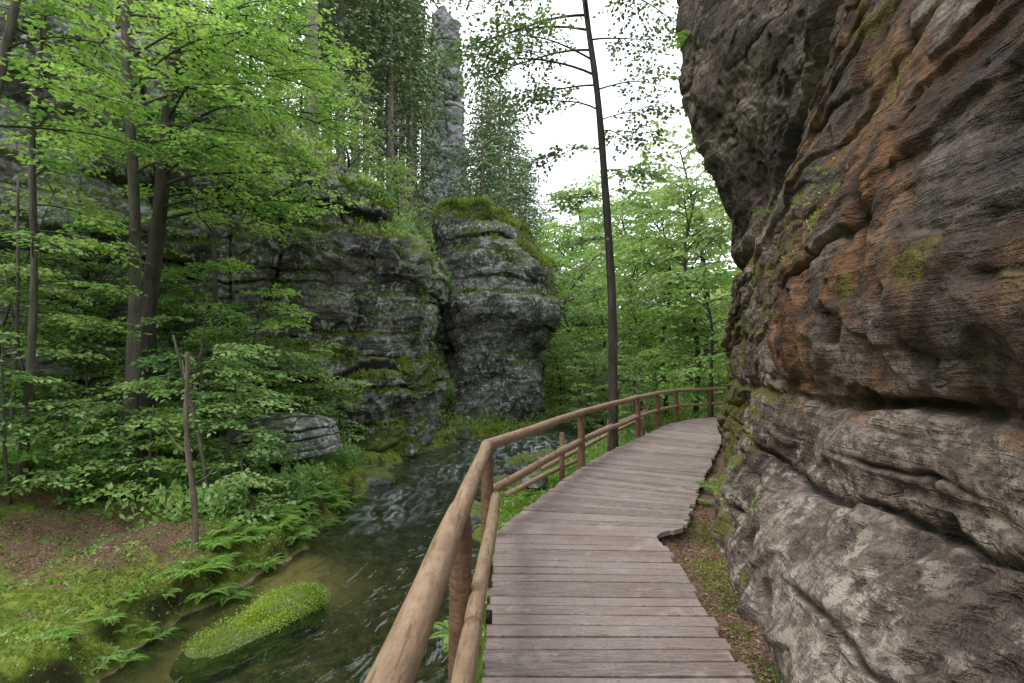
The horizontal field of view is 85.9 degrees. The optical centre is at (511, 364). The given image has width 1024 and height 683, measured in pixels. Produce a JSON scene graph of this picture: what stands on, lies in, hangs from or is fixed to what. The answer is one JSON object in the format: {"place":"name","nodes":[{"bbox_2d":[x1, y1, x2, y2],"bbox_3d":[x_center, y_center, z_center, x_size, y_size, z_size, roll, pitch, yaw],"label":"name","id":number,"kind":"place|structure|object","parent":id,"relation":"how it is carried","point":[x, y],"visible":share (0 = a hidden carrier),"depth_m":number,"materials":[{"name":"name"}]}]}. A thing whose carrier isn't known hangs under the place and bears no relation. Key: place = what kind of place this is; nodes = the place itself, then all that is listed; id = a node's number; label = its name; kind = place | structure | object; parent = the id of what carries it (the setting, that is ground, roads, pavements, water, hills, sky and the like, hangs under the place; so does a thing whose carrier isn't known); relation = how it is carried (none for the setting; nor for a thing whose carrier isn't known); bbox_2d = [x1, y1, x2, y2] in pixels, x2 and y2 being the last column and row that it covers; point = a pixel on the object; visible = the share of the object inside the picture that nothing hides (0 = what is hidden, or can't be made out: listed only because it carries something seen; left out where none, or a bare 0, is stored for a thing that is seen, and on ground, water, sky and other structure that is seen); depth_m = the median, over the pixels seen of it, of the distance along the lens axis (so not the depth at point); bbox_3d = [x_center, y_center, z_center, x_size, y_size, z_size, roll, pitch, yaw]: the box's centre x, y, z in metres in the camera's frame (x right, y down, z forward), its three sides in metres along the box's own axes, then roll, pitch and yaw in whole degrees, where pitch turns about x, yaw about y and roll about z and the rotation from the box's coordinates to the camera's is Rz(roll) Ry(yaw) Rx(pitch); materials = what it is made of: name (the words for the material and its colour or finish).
{"place":"outdoors","nodes":[
{"label":"outdoors","id":0,"kind":"place"},
{"bbox_2d":[0,0,453,456],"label":"rock cliff","id":1,"kind":"structure","parent":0,"point":[387,265],"depth_m":14.32,"materials":[{"name":"grey stone"}]},
{"bbox_2d":[0,0,450,273],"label":"cliff plants","id":2,"kind":"object","parent":1,"relation":"on","point":[362,174],"visible":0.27,"depth_m":15.68,"materials":[{"name":"green plant"}]},
{"bbox_2d":[0,0,457,455],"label":"cliff plants","id":3,"kind":"object","parent":1,"relation":"on","point":[404,360],"visible":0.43,"depth_m":15.33,"materials":[{"name":"plant"}]},
{"bbox_2d":[395,214,458,426],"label":"cliff plants","id":4,"kind":"object","parent":1,"relation":"on","point":[446,393],"visible":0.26,"depth_m":21.10,"materials":[{"name":"green plant"}]},
{"bbox_2d":[101,402,607,681],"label":"water","id":5,"kind":"structure","parent":0,"point":[521,441],"depth_m":16.13,"materials":[{"name":"liquid"}]},
{"bbox_2d":[469,500,480,531],"bbox_3d":[-0.684,2.578,9.584,0.905,0.465,0.686,0,0,0],"label":"boulder","id":6,"kind":"object","parent":5,"relation":"on","point":[475,513],"visible":0.1,"depth_m":9.28,"materials":[{"name":"grey stone"}]},
{"bbox_2d":[0,76,780,682],"bbox_3d":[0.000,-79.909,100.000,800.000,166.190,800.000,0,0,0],"label":"ground","id":7,"kind":"structure","parent":0,"point":[344,644],"depth_m":6.71,"materials":[{"name":"plant"}]},
{"bbox_2d":[7,180,19,465],"bbox_3d":[-7.809,-0.589,8.602,0.211,4.608,0.066,0,0,0],"label":"bare stem","id":8,"kind":"object","parent":7,"relation":"on","point":[15,355],"visible":0.66,"depth_m":8.58,"materials":[{"name":"brown wood"}]},
{"bbox_2d":[0,349,115,504],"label":"sapling","id":9,"kind":"object","parent":7,"relation":"on","point":[14,378],"visible":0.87,"depth_m":7.71,"materials":[{"name":"plant"}]},
{"bbox_2d":[69,65,82,405],"bbox_3d":[-9.125,-2.610,11.502,0.302,7.536,0.066,0,0,0],"label":"bare stem","id":10,"kind":"object","parent":7,"relation":"on","point":[79,233],"visible":0.16,"depth_m":11.48,"materials":[{"name":"brown wood"}]},
{"bbox_2d":[0,0,159,488],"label":"beech tree","id":11,"kind":"object","parent":7,"relation":"on","point":[31,160],"visible":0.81,"depth_m":8.14,"materials":[{"name":"green plant"}]},
{"bbox_2d":[0,410,162,497],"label":"sapling","id":12,"kind":"object","parent":7,"relation":"on","point":[14,433],"visible":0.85,"depth_m":8.00,"materials":[{"name":"plant"}]},
{"bbox_2d":[0,249,168,375],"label":"sapling","id":13,"kind":"object","parent":7,"relation":"on","point":[97,307],"visible":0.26,"depth_m":11.41,"materials":[{"name":"plant"}]},
{"bbox_2d":[0,162,175,359],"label":"sapling","id":14,"kind":"object","parent":7,"relation":"on","point":[89,209],"visible":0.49,"depth_m":10.12,"materials":[{"name":"plant"}]},
{"bbox_2d":[0,308,181,444],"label":"sapling","id":15,"kind":"object","parent":7,"relation":"on","point":[78,365],"visible":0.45,"depth_m":10.05,"materials":[{"name":"plant"}]},
{"bbox_2d":[0,258,190,434],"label":"sapling","id":16,"kind":"object","parent":7,"relation":"on","point":[60,353],"visible":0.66,"depth_m":9.08,"materials":[{"name":"plant"}]},
{"bbox_2d":[0,0,195,169],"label":"beech tree","id":17,"kind":"object","parent":7,"relation":"on","point":[6,45],"visible":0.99,"depth_m":7.49,"materials":[{"name":"green plant"}]},
{"bbox_2d":[0,209,251,393],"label":"sapling","id":18,"kind":"object","parent":7,"relation":"on","point":[70,308],"visible":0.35,"depth_m":11.51,"materials":[{"name":"plant"}]},
{"bbox_2d":[0,505,283,675],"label":"bank plants","id":19,"kind":"object","parent":7,"relation":"on","point":[3,632],"visible":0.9,"depth_m":6.35,"materials":[{"name":"green plant"}]},
{"bbox_2d":[74,405,225,504],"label":"sapling","id":20,"kind":"object","parent":7,"relation":"on","point":[167,463],"visible":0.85,"depth_m":8.43,"materials":[{"name":"plant"}]},
{"bbox_2d":[0,0,312,496],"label":"beech tree","id":21,"kind":"object","parent":7,"relation":"on","point":[133,354],"visible":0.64,"depth_m":9.47,"materials":[{"name":"green plant"}]},
{"bbox_2d":[56,344,270,482],"bbox_3d":[-5.695,0.942,9.155,3.036,2.608,2.398,0,0,-30],"label":"sapling","id":22,"kind":"object","parent":7,"relation":"on","point":[231,370],"visible":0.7,"depth_m":9.07,"materials":[{"name":"plant"}]},
{"bbox_2d":[50,253,293,432],"bbox_3d":[-7.417,-0.343,12.236,4.110,4.207,4.490,0,0,0],"label":"sapling","id":23,"kind":"object","parent":7,"relation":"on","point":[210,264],"visible":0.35,"depth_m":11.80,"materials":[{"name":"plant"}]},
{"bbox_2d":[46,296,301,458],"bbox_3d":[-6.494,0.421,10.516,4.139,3.405,3.793,0,0,-39],"label":"sapling","id":24,"kind":"object","parent":7,"relation":"on","point":[205,341],"visible":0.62,"depth_m":10.44,"materials":[{"name":"plant"}]},
{"bbox_2d":[0,416,367,681],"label":"moss tufts","id":25,"kind":"object","parent":7,"relation":"on","point":[57,604],"visible":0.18,"depth_m":6.23,"materials":[{"name":"plant"}]},
{"bbox_2d":[0,381,380,524],"bbox_3d":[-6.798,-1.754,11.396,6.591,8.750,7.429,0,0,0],"label":"undergrowth","id":26,"kind":"object","parent":7,"relation":"on","point":[174,486],"visible":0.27,"depth_m":9.24,"materials":[{"name":"green plant"}]},
{"bbox_2d":[172,335,212,511],"bbox_3d":[-4.864,0.973,8.402,0.662,2.872,0.066,0,0,0],"label":"bare stem","id":27,"kind":"object","parent":7,"relation":"on","point":[202,458],"visible":0.7,"depth_m":8.38,"materials":[{"name":"brown wood"}]},
{"bbox_2d":[165,352,220,549],"bbox_3d":[-4.111,1.133,7.009,0.735,2.602,0.311,0,0,0],"label":"dead snag","id":28,"kind":"object","parent":7,"relation":"on","point":[193,498],"visible":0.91,"depth_m":6.98,"materials":[{"name":"brown wood"}]},
{"bbox_2d":[158,558,233,577],"bbox_3d":[-3.731,2.377,6.494,0.792,0.096,0.579,6,-3,-36],"label":"fern","id":29,"kind":"object","parent":7,"relation":"on","point":[204,569],"visible":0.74,"depth_m":6.47,"materials":[{"name":"green plant"}]},
{"bbox_2d":[36,0,379,488],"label":"beech tree","id":30,"kind":"object","parent":7,"relation":"on","point":[162,194],"visible":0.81,"depth_m":10.22,"materials":[{"name":"green plant"}]},
{"bbox_2d":[185,584,238,603],"bbox_3d":[-3.537,2.635,6.393,0.554,0.070,0.527,0,0,-5],"label":"fern","id":31,"kind":"object","parent":7,"relation":"on","point":[214,590],"visible":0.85,"depth_m":6.35,"materials":[{"name":"green plant"}]},
{"bbox_2d":[83,0,352,441],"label":"beech tree","id":32,"kind":"object","parent":7,"relation":"on","point":[213,223],"visible":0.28,"depth_m":12.53,"materials":[{"name":"green plant"}]},
{"bbox_2d":[145,383,316,499],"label":"sapling","id":33,"kind":"object","parent":7,"relation":"on","point":[266,436],"visible":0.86,"depth_m":9.19,"materials":[{"name":"plant"}]},
{"bbox_2d":[169,588,325,682],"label":"boulder","id":34,"kind":"object","parent":7,"relation":"on","point":[188,667],"visible":0.65,"depth_m":5.59,"materials":[{"name":"green stone"}]},
{"bbox_2d":[177,579,333,660],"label":"moss tufts","id":35,"kind":"object","parent":34,"relation":"on","point":[314,590],"visible":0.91,"depth_m":5.92,"materials":[{"name":"plant"}]},
{"bbox_2d":[196,461,303,525],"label":"sapling","id":36,"kind":"object","parent":7,"relation":"on","point":[245,479],"visible":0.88,"depth_m":8.31,"materials":[{"name":"plant"}]},
{"bbox_2d":[163,283,361,431],"bbox_3d":[-5.871,0.228,12.405,4.488,4.007,4.443,0,0,0],"label":"sapling","id":37,"kind":"object","parent":7,"relation":"on","point":[285,320],"visible":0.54,"depth_m":12.25,"materials":[{"name":"plant"}]},
{"bbox_2d":[203,0,325,89],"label":"broadleaf tree","id":38,"kind":"object","parent":7,"relation":"on","point":[259,51],"visible":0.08,"depth_m":21.79,"materials":[{"name":"green plant"}]},
{"bbox_2d":[194,0,355,107],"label":"spruce tree","id":39,"kind":"object","parent":7,"relation":"on","point":[282,17],"visible":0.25,"depth_m":20.27,"materials":[{"name":"green plant"}]},
{"bbox_2d":[215,412,341,467],"bbox_3d":[-4.813,1.431,11.259,2.467,0.917,2.023,-8,0,0],"label":"boulder","id":40,"kind":"object","parent":7,"relation":"on","point":[321,434],"visible":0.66,"depth_m":10.63,"materials":[{"name":"grey stone"}]},
{"bbox_2d":[222,335,371,433],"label":"sapling","id":41,"kind":"object","parent":7,"relation":"on","point":[312,367],"visible":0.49,"depth_m":13.09,"materials":[{"name":"plant"}]},
{"bbox_2d":[248,44,364,157],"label":"broadleaf tree","id":42,"kind":"object","parent":7,"relation":"on","point":[327,100],"visible":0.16,"depth_m":18.78,"materials":[{"name":"green plant"}]},
{"bbox_2d":[304,0,318,140],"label":"spruce tree","id":43,"kind":"object","parent":7,"relation":"on","point":[312,19],"visible":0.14,"depth_m":18.13,"materials":[{"name":"brown plant"}]},
{"bbox_2d":[268,0,386,145],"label":"spruce tree","id":44,"kind":"object","parent":7,"relation":"on","point":[320,49],"visible":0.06,"depth_m":27.84,"materials":[{"name":"green plant"}]},
{"bbox_2d":[306,380,376,442],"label":"sapling","id":45,"kind":"object","parent":7,"relation":"on","point":[347,401],"visible":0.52,"depth_m":13.54,"materials":[{"name":"plant"}]},
{"bbox_2d":[299,65,397,173],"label":"broadleaf tree","id":46,"kind":"object","parent":7,"relation":"on","point":[346,146],"visible":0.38,"depth_m":20.78,"materials":[{"name":"green plant"}]},
{"bbox_2d":[286,0,412,159],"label":"spruce tree","id":47,"kind":"object","parent":7,"relation":"on","point":[339,14],"visible":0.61,"depth_m":23.91,"materials":[{"name":"green plant"}]},
{"bbox_2d":[294,0,431,173],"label":"spruce tree","id":48,"kind":"object","parent":7,"relation":"on","point":[369,66],"visible":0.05,"depth_m":30.88,"materials":[{"name":"green plant"}]},
{"bbox_2d":[323,0,419,191],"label":"spruce tree","id":49,"kind":"object","parent":7,"relation":"on","point":[368,99],"visible":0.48,"depth_m":25.88,"materials":[{"name":"green plant"}]},
{"bbox_2d":[355,465,394,488],"bbox_3d":[-3.483,2.654,13.199,1.345,0.489,1.025,0,0,0],"label":"boulder","id":50,"kind":"object","parent":7,"relation":"on","point":[378,476],"visible":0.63,"depth_m":12.94,"materials":[{"name":"grey stone"}]},
{"bbox_2d":[352,156,404,206],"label":"broadleaf tree","id":51,"kind":"object","parent":7,"relation":"on","point":[375,171],"visible":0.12,"depth_m":22.24,"materials":[{"name":"green plant"}]},
{"bbox_2d":[323,0,439,178],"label":"spruce tree","id":52,"kind":"object","parent":7,"relation":"on","point":[378,141],"visible":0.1,"depth_m":34.89,"materials":[{"name":"green plant"}]},
{"bbox_2d":[0,491,780,682],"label":"leaf litter","id":53,"kind":"object","parent":7,"relation":"on","point":[724,613],"visible":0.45,"depth_m":6.04,"materials":[{"name":"plant"}]},
{"bbox_2d":[318,0,470,212],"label":"spruce tree","id":54,"kind":"object","parent":7,"relation":"on","point":[389,100],"visible":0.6,"depth_m":26.87,"materials":[{"name":"green plant"}]},
{"bbox_2d":[368,154,433,228],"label":"broadleaf tree","id":55,"kind":"object","parent":7,"relation":"on","point":[401,179],"visible":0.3,"depth_m":23.52,"materials":[{"name":"green plant"}]},
{"bbox_2d":[349,0,469,217],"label":"spruce tree","id":56,"kind":"object","parent":7,"relation":"on","point":[427,96],"visible":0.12,"depth_m":39.95,"materials":[{"name":"green plant"}]},
{"bbox_2d":[368,0,464,216],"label":"spruce tree","id":57,"kind":"object","parent":7,"relation":"on","point":[409,147],"visible":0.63,"depth_m":29.93,"materials":[{"name":"green plant"}]},
{"bbox_2d":[396,84,448,228],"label":"spruce tree","id":58,"kind":"object","parent":7,"relation":"on","point":[420,175],"visible":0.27,"depth_m":45.94,"materials":[{"name":"green plant"}]},
{"bbox_2d":[384,4,461,218],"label":"spruce tree","id":59,"kind":"object","parent":7,"relation":"on","point":[433,79],"visible":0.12,"depth_m":53.87,"materials":[{"name":"green plant"}]},
{"bbox_2d":[417,6,468,239],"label":"rock pinnacle","id":60,"kind":"object","parent":7,"relation":"on","point":[446,25],"visible":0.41,"depth_m":77.79,"materials":[{"name":"grey stone"}]},
{"bbox_2d":[444,419,468,442],"bbox_3d":[-2.138,2.449,20.514,1.049,0.830,0.910,0,0,0],"label":"boulder","id":61,"kind":"object","parent":7,"relation":"on","point":[462,433],"visible":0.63,"depth_m":20.23,"materials":[{"name":"grey stone"}]},
{"bbox_2d":[456,106,508,203],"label":"spruce tree","id":62,"kind":"object","parent":7,"relation":"on","point":[470,163],"visible":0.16,"depth_m":55.86,"materials":[{"name":"green plant"}]},
{"bbox_2d":[442,75,524,213],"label":"spruce tree","id":63,"kind":"object","parent":7,"relation":"on","point":[482,160],"visible":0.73,"depth_m":46.76,"materials":[{"name":"green plant"}]},
{"bbox_2d":[450,84,528,209],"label":"spruce tree","id":64,"kind":"object","parent":7,"relation":"on","point":[485,145],"visible":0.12,"depth_m":67.63,"materials":[{"name":"green plant"}]},
{"bbox_2d":[432,204,562,423],"bbox_3d":[-0.793,-2.216,25.242,6.106,10.832,6.496,0,0,0],"label":"rock outcrop","id":65,"kind":"object","parent":7,"relation":"on","point":[498,342],"visible":0.66,"depth_m":23.02,"materials":[{"name":"grey stone"}]},
{"bbox_2d":[428,196,564,299],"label":"cliff plants","id":66,"kind":"object","parent":65,"relation":"on","point":[471,203],"visible":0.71,"depth_m":23.26,"materials":[{"name":"plant"}]},
{"bbox_2d":[452,58,546,214],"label":"spruce tree","id":67,"kind":"object","parent":7,"relation":"on","point":[511,143],"visible":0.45,"depth_m":57.80,"materials":[{"name":"green plant"}]},
{"bbox_2d":[488,166,525,221],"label":"spruce tree","id":68,"kind":"object","parent":7,"relation":"on","point":[505,187],"visible":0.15,"depth_m":43.94,"materials":[{"name":"green plant"}]},
{"bbox_2d":[470,90,557,231],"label":"spruce tree","id":69,"kind":"object","parent":7,"relation":"on","point":[525,153],"visible":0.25,"depth_m":65.78,"materials":[{"name":"green plant"}]},
{"bbox_2d":[503,454,538,475],"bbox_3d":[0.281,2.576,13.987,0.999,0.637,0.739,0,0,0],"label":"boulder","id":70,"kind":"object","parent":7,"relation":"on","point":[515,463],"visible":0.62,"depth_m":13.75,"materials":[{"name":"plant"}]},
{"bbox_2d":[502,155,556,254],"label":"spruce tree","id":71,"kind":"object","parent":7,"relation":"on","point":[529,219],"visible":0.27,"depth_m":51.88,"materials":[{"name":"green plant"}]},
{"bbox_2d":[507,150,555,253],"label":"spruce tree","id":72,"kind":"object","parent":7,"relation":"on","point":[533,195],"visible":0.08,"depth_m":73.88,"materials":[{"name":"green plant"}]},
{"bbox_2d":[521,469,547,491],"bbox_3d":[0.460,2.356,11.198,0.535,0.478,0.596,0,0,0],"label":"boulder","id":73,"kind":"object","parent":7,"relation":"on","point":[540,484],"visible":0.56,"depth_m":10.99,"materials":[{"name":"grey stone"}]},
{"bbox_2d":[425,0,686,451],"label":"alder tree","id":74,"kind":"object","parent":7,"relation":"on","point":[503,57],"visible":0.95,"depth_m":13.47,"materials":[{"name":"green plant"}]},
{"bbox_2d":[399,388,724,455],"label":"valley plants","id":75,"kind":"object","parent":7,"relation":"on","point":[602,443],"visible":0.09,"depth_m":21.90,"materials":[{"name":"green plant"}]},
{"bbox_2d":[475,416,654,677],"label":"bank plants","id":76,"kind":"object","parent":7,"relation":"on","point":[519,508],"visible":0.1,"depth_m":10.12,"materials":[{"name":"green plant"}]},
{"bbox_2d":[541,329,588,410],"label":"broadleaf tree","id":77,"kind":"object","parent":7,"relation":"on","point":[547,368],"visible":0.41,"depth_m":29.19,"materials":[{"name":"green plant"}]},
{"bbox_2d":[544,269,599,394],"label":"broadleaf tree","id":78,"kind":"object","parent":7,"relation":"on","point":[567,307],"visible":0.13,"depth_m":37.38,"materials":[{"name":"green plant"}]},
{"bbox_2d":[531,218,620,394],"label":"broadleaf tree","id":79,"kind":"object","parent":7,"relation":"on","point":[579,254],"visible":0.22,"depth_m":42.05,"materials":[{"name":"green plant"}]},
{"bbox_2d":[504,409,647,497],"bbox_3d":[2.042,2.003,13.126,0.504,1.394,8.603,0,0,29],"label":"log barrier","id":80,"kind":"object","parent":7,"relation":"on","point":[559,468],"visible":0.62,"depth_m":11.01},
{"bbox_2d":[548,336,607,423],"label":"broadleaf tree","id":81,"kind":"object","parent":7,"relation":"on","point":[564,371],"visible":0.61,"depth_m":24.84,"materials":[{"name":"green plant"}]},
{"bbox_2d":[532,172,636,336],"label":"broadleaf tree","id":82,"kind":"object","parent":7,"relation":"on","point":[569,192],"visible":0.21,"depth_m":56.86,"materials":[{"name":"green plant"}]},
{"bbox_2d":[561,352,607,433],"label":"broadleaf tree","id":83,"kind":"object","parent":7,"relation":"on","point":[591,387],"visible":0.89,"depth_m":22.47,"materials":[{"name":"green plant"}]},
{"bbox_2d":[542,248,628,410],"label":"broadleaf tree","id":84,"kind":"object","parent":7,"relation":"on","point":[594,266],"visible":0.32,"depth_m":30.64,"materials":[{"name":"green plant"}]},
{"bbox_2d":[549,264,622,396],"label":"broadleaf tree","id":85,"kind":"object","parent":7,"relation":"on","point":[582,324],"visible":0.09,"depth_m":43.78,"materials":[{"name":"green plant"}]},
{"bbox_2d":[555,273,635,425],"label":"broadleaf tree","id":86,"kind":"object","parent":7,"relation":"on","point":[602,319],"visible":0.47,"depth_m":26.43,"materials":[{"name":"green plant"}]},
{"bbox_2d":[559,208,642,336],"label":"broadleaf tree","id":87,"kind":"object","parent":7,"relation":"on","point":[588,226],"visible":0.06,"depth_m":50.40,"materials":[{"name":"green plant"}]},
{"bbox_2d":[563,186,667,390],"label":"broadleaf tree","id":88,"kind":"object","parent":7,"relation":"on","point":[599,215],"visible":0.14,"depth_m":37.51,"materials":[{"name":"green plant"}]},
{"bbox_2d":[482,417,754,682],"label":"boardwalk","id":89,"kind":"structure","parent":7,"relation":"on","point":[591,582],"depth_m":4.07,"materials":[{"name":"brown wood"}]},
{"bbox_2d":[364,387,725,682],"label":"wooden railing","id":90,"kind":"object","parent":89,"relation":"attached to","point":[447,557],"visible":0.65,"depth_m":2.79,"materials":[{"name":"wood"}]},
{"bbox_2d":[603,352,664,434],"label":"broadleaf tree","id":91,"kind":"object","parent":7,"relation":"on","point":[640,385],"visible":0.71,"depth_m":19.43,"materials":[{"name":"green plant"}]},
{"bbox_2d":[563,228,706,409],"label":"broadleaf tree","id":92,"kind":"object","parent":7,"relation":"on","point":[638,315],"visible":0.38,"depth_m":24.34,"materials":[{"name":"green plant"}]},
{"bbox_2d":[572,177,734,385],"bbox_3d":[9.333,-4.602,36.794,10.140,14.577,9.034,0,0,37],"label":"broadleaf tree","id":93,"kind":"object","parent":7,"relation":"on","point":[629,229],"visible":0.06,"depth_m":36.11,"materials":[{"name":"green plant"}]},
{"bbox_2d":[589,205,734,415],"bbox_3d":[5.878,-2.094,22.609,6.337,9.111,5.646,0,0,-26],"label":"broadleaf tree","id":94,"kind":"object","parent":7,"relation":"on","point":[633,329],"visible":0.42,"depth_m":22.31,"materials":[{"name":"green plant"}]},
{"bbox_2d":[617,283,710,396],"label":"broadleaf tree","id":95,"kind":"object","parent":7,"relation":"on","point":[671,379],"visible":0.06,"depth_m":29.97,"materials":[{"name":"green plant"}]},
{"bbox_2d":[599,117,739,398],"bbox_3d":[10.179,-5.129,30.147,10.062,15.656,9.582,0,0,-25],"label":"broadleaf tree","id":96,"kind":"object","parent":7,"relation":"on","point":[726,250],"visible":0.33,"depth_m":29.66,"materials":[{"name":"green plant"}]},
{"bbox_2d":[600,158,741,418],"bbox_3d":[6.709,-2.074,20.053,6.109,9.981,6.414,0,0,-28],"label":"broadleaf tree","id":97,"kind":"object","parent":7,"relation":"on","point":[720,231],"visible":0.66,"depth_m":19.66,"materials":[{"name":"green plant"}]},
{"bbox_2d":[636,263,737,418],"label":"broadleaf tree","id":98,"kind":"object","parent":7,"relation":"on","point":[674,371],"visible":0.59,"depth_m":17.90,"materials":[{"name":"green plant"}]},
{"bbox_2d":[662,521,781,682],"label":"moss tufts","id":99,"kind":"object","parent":7,"relation":"on","point":[717,569],"visible":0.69,"depth_m":4.27,"materials":[{"name":"plant"}]},
{"bbox_2d":[194,0,736,308],"label":"sky","id":100,"kind":"structure","parent":0,"point":[577,124],"materials":[{"name":"white"}]},
{"bbox_2d":[675,0,1023,682],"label":"rock cliff","id":101,"kind":"structure","parent":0,"point":[882,541],"depth_m":3.22,"materials":[{"name":"brown stone"}]},
{"bbox_2d":[713,147,854,553],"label":"moss tufts","id":102,"kind":"object","parent":101,"relation":"on","point":[767,331],"visible":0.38,"depth_m":5.16,"materials":[{"name":"plant"}]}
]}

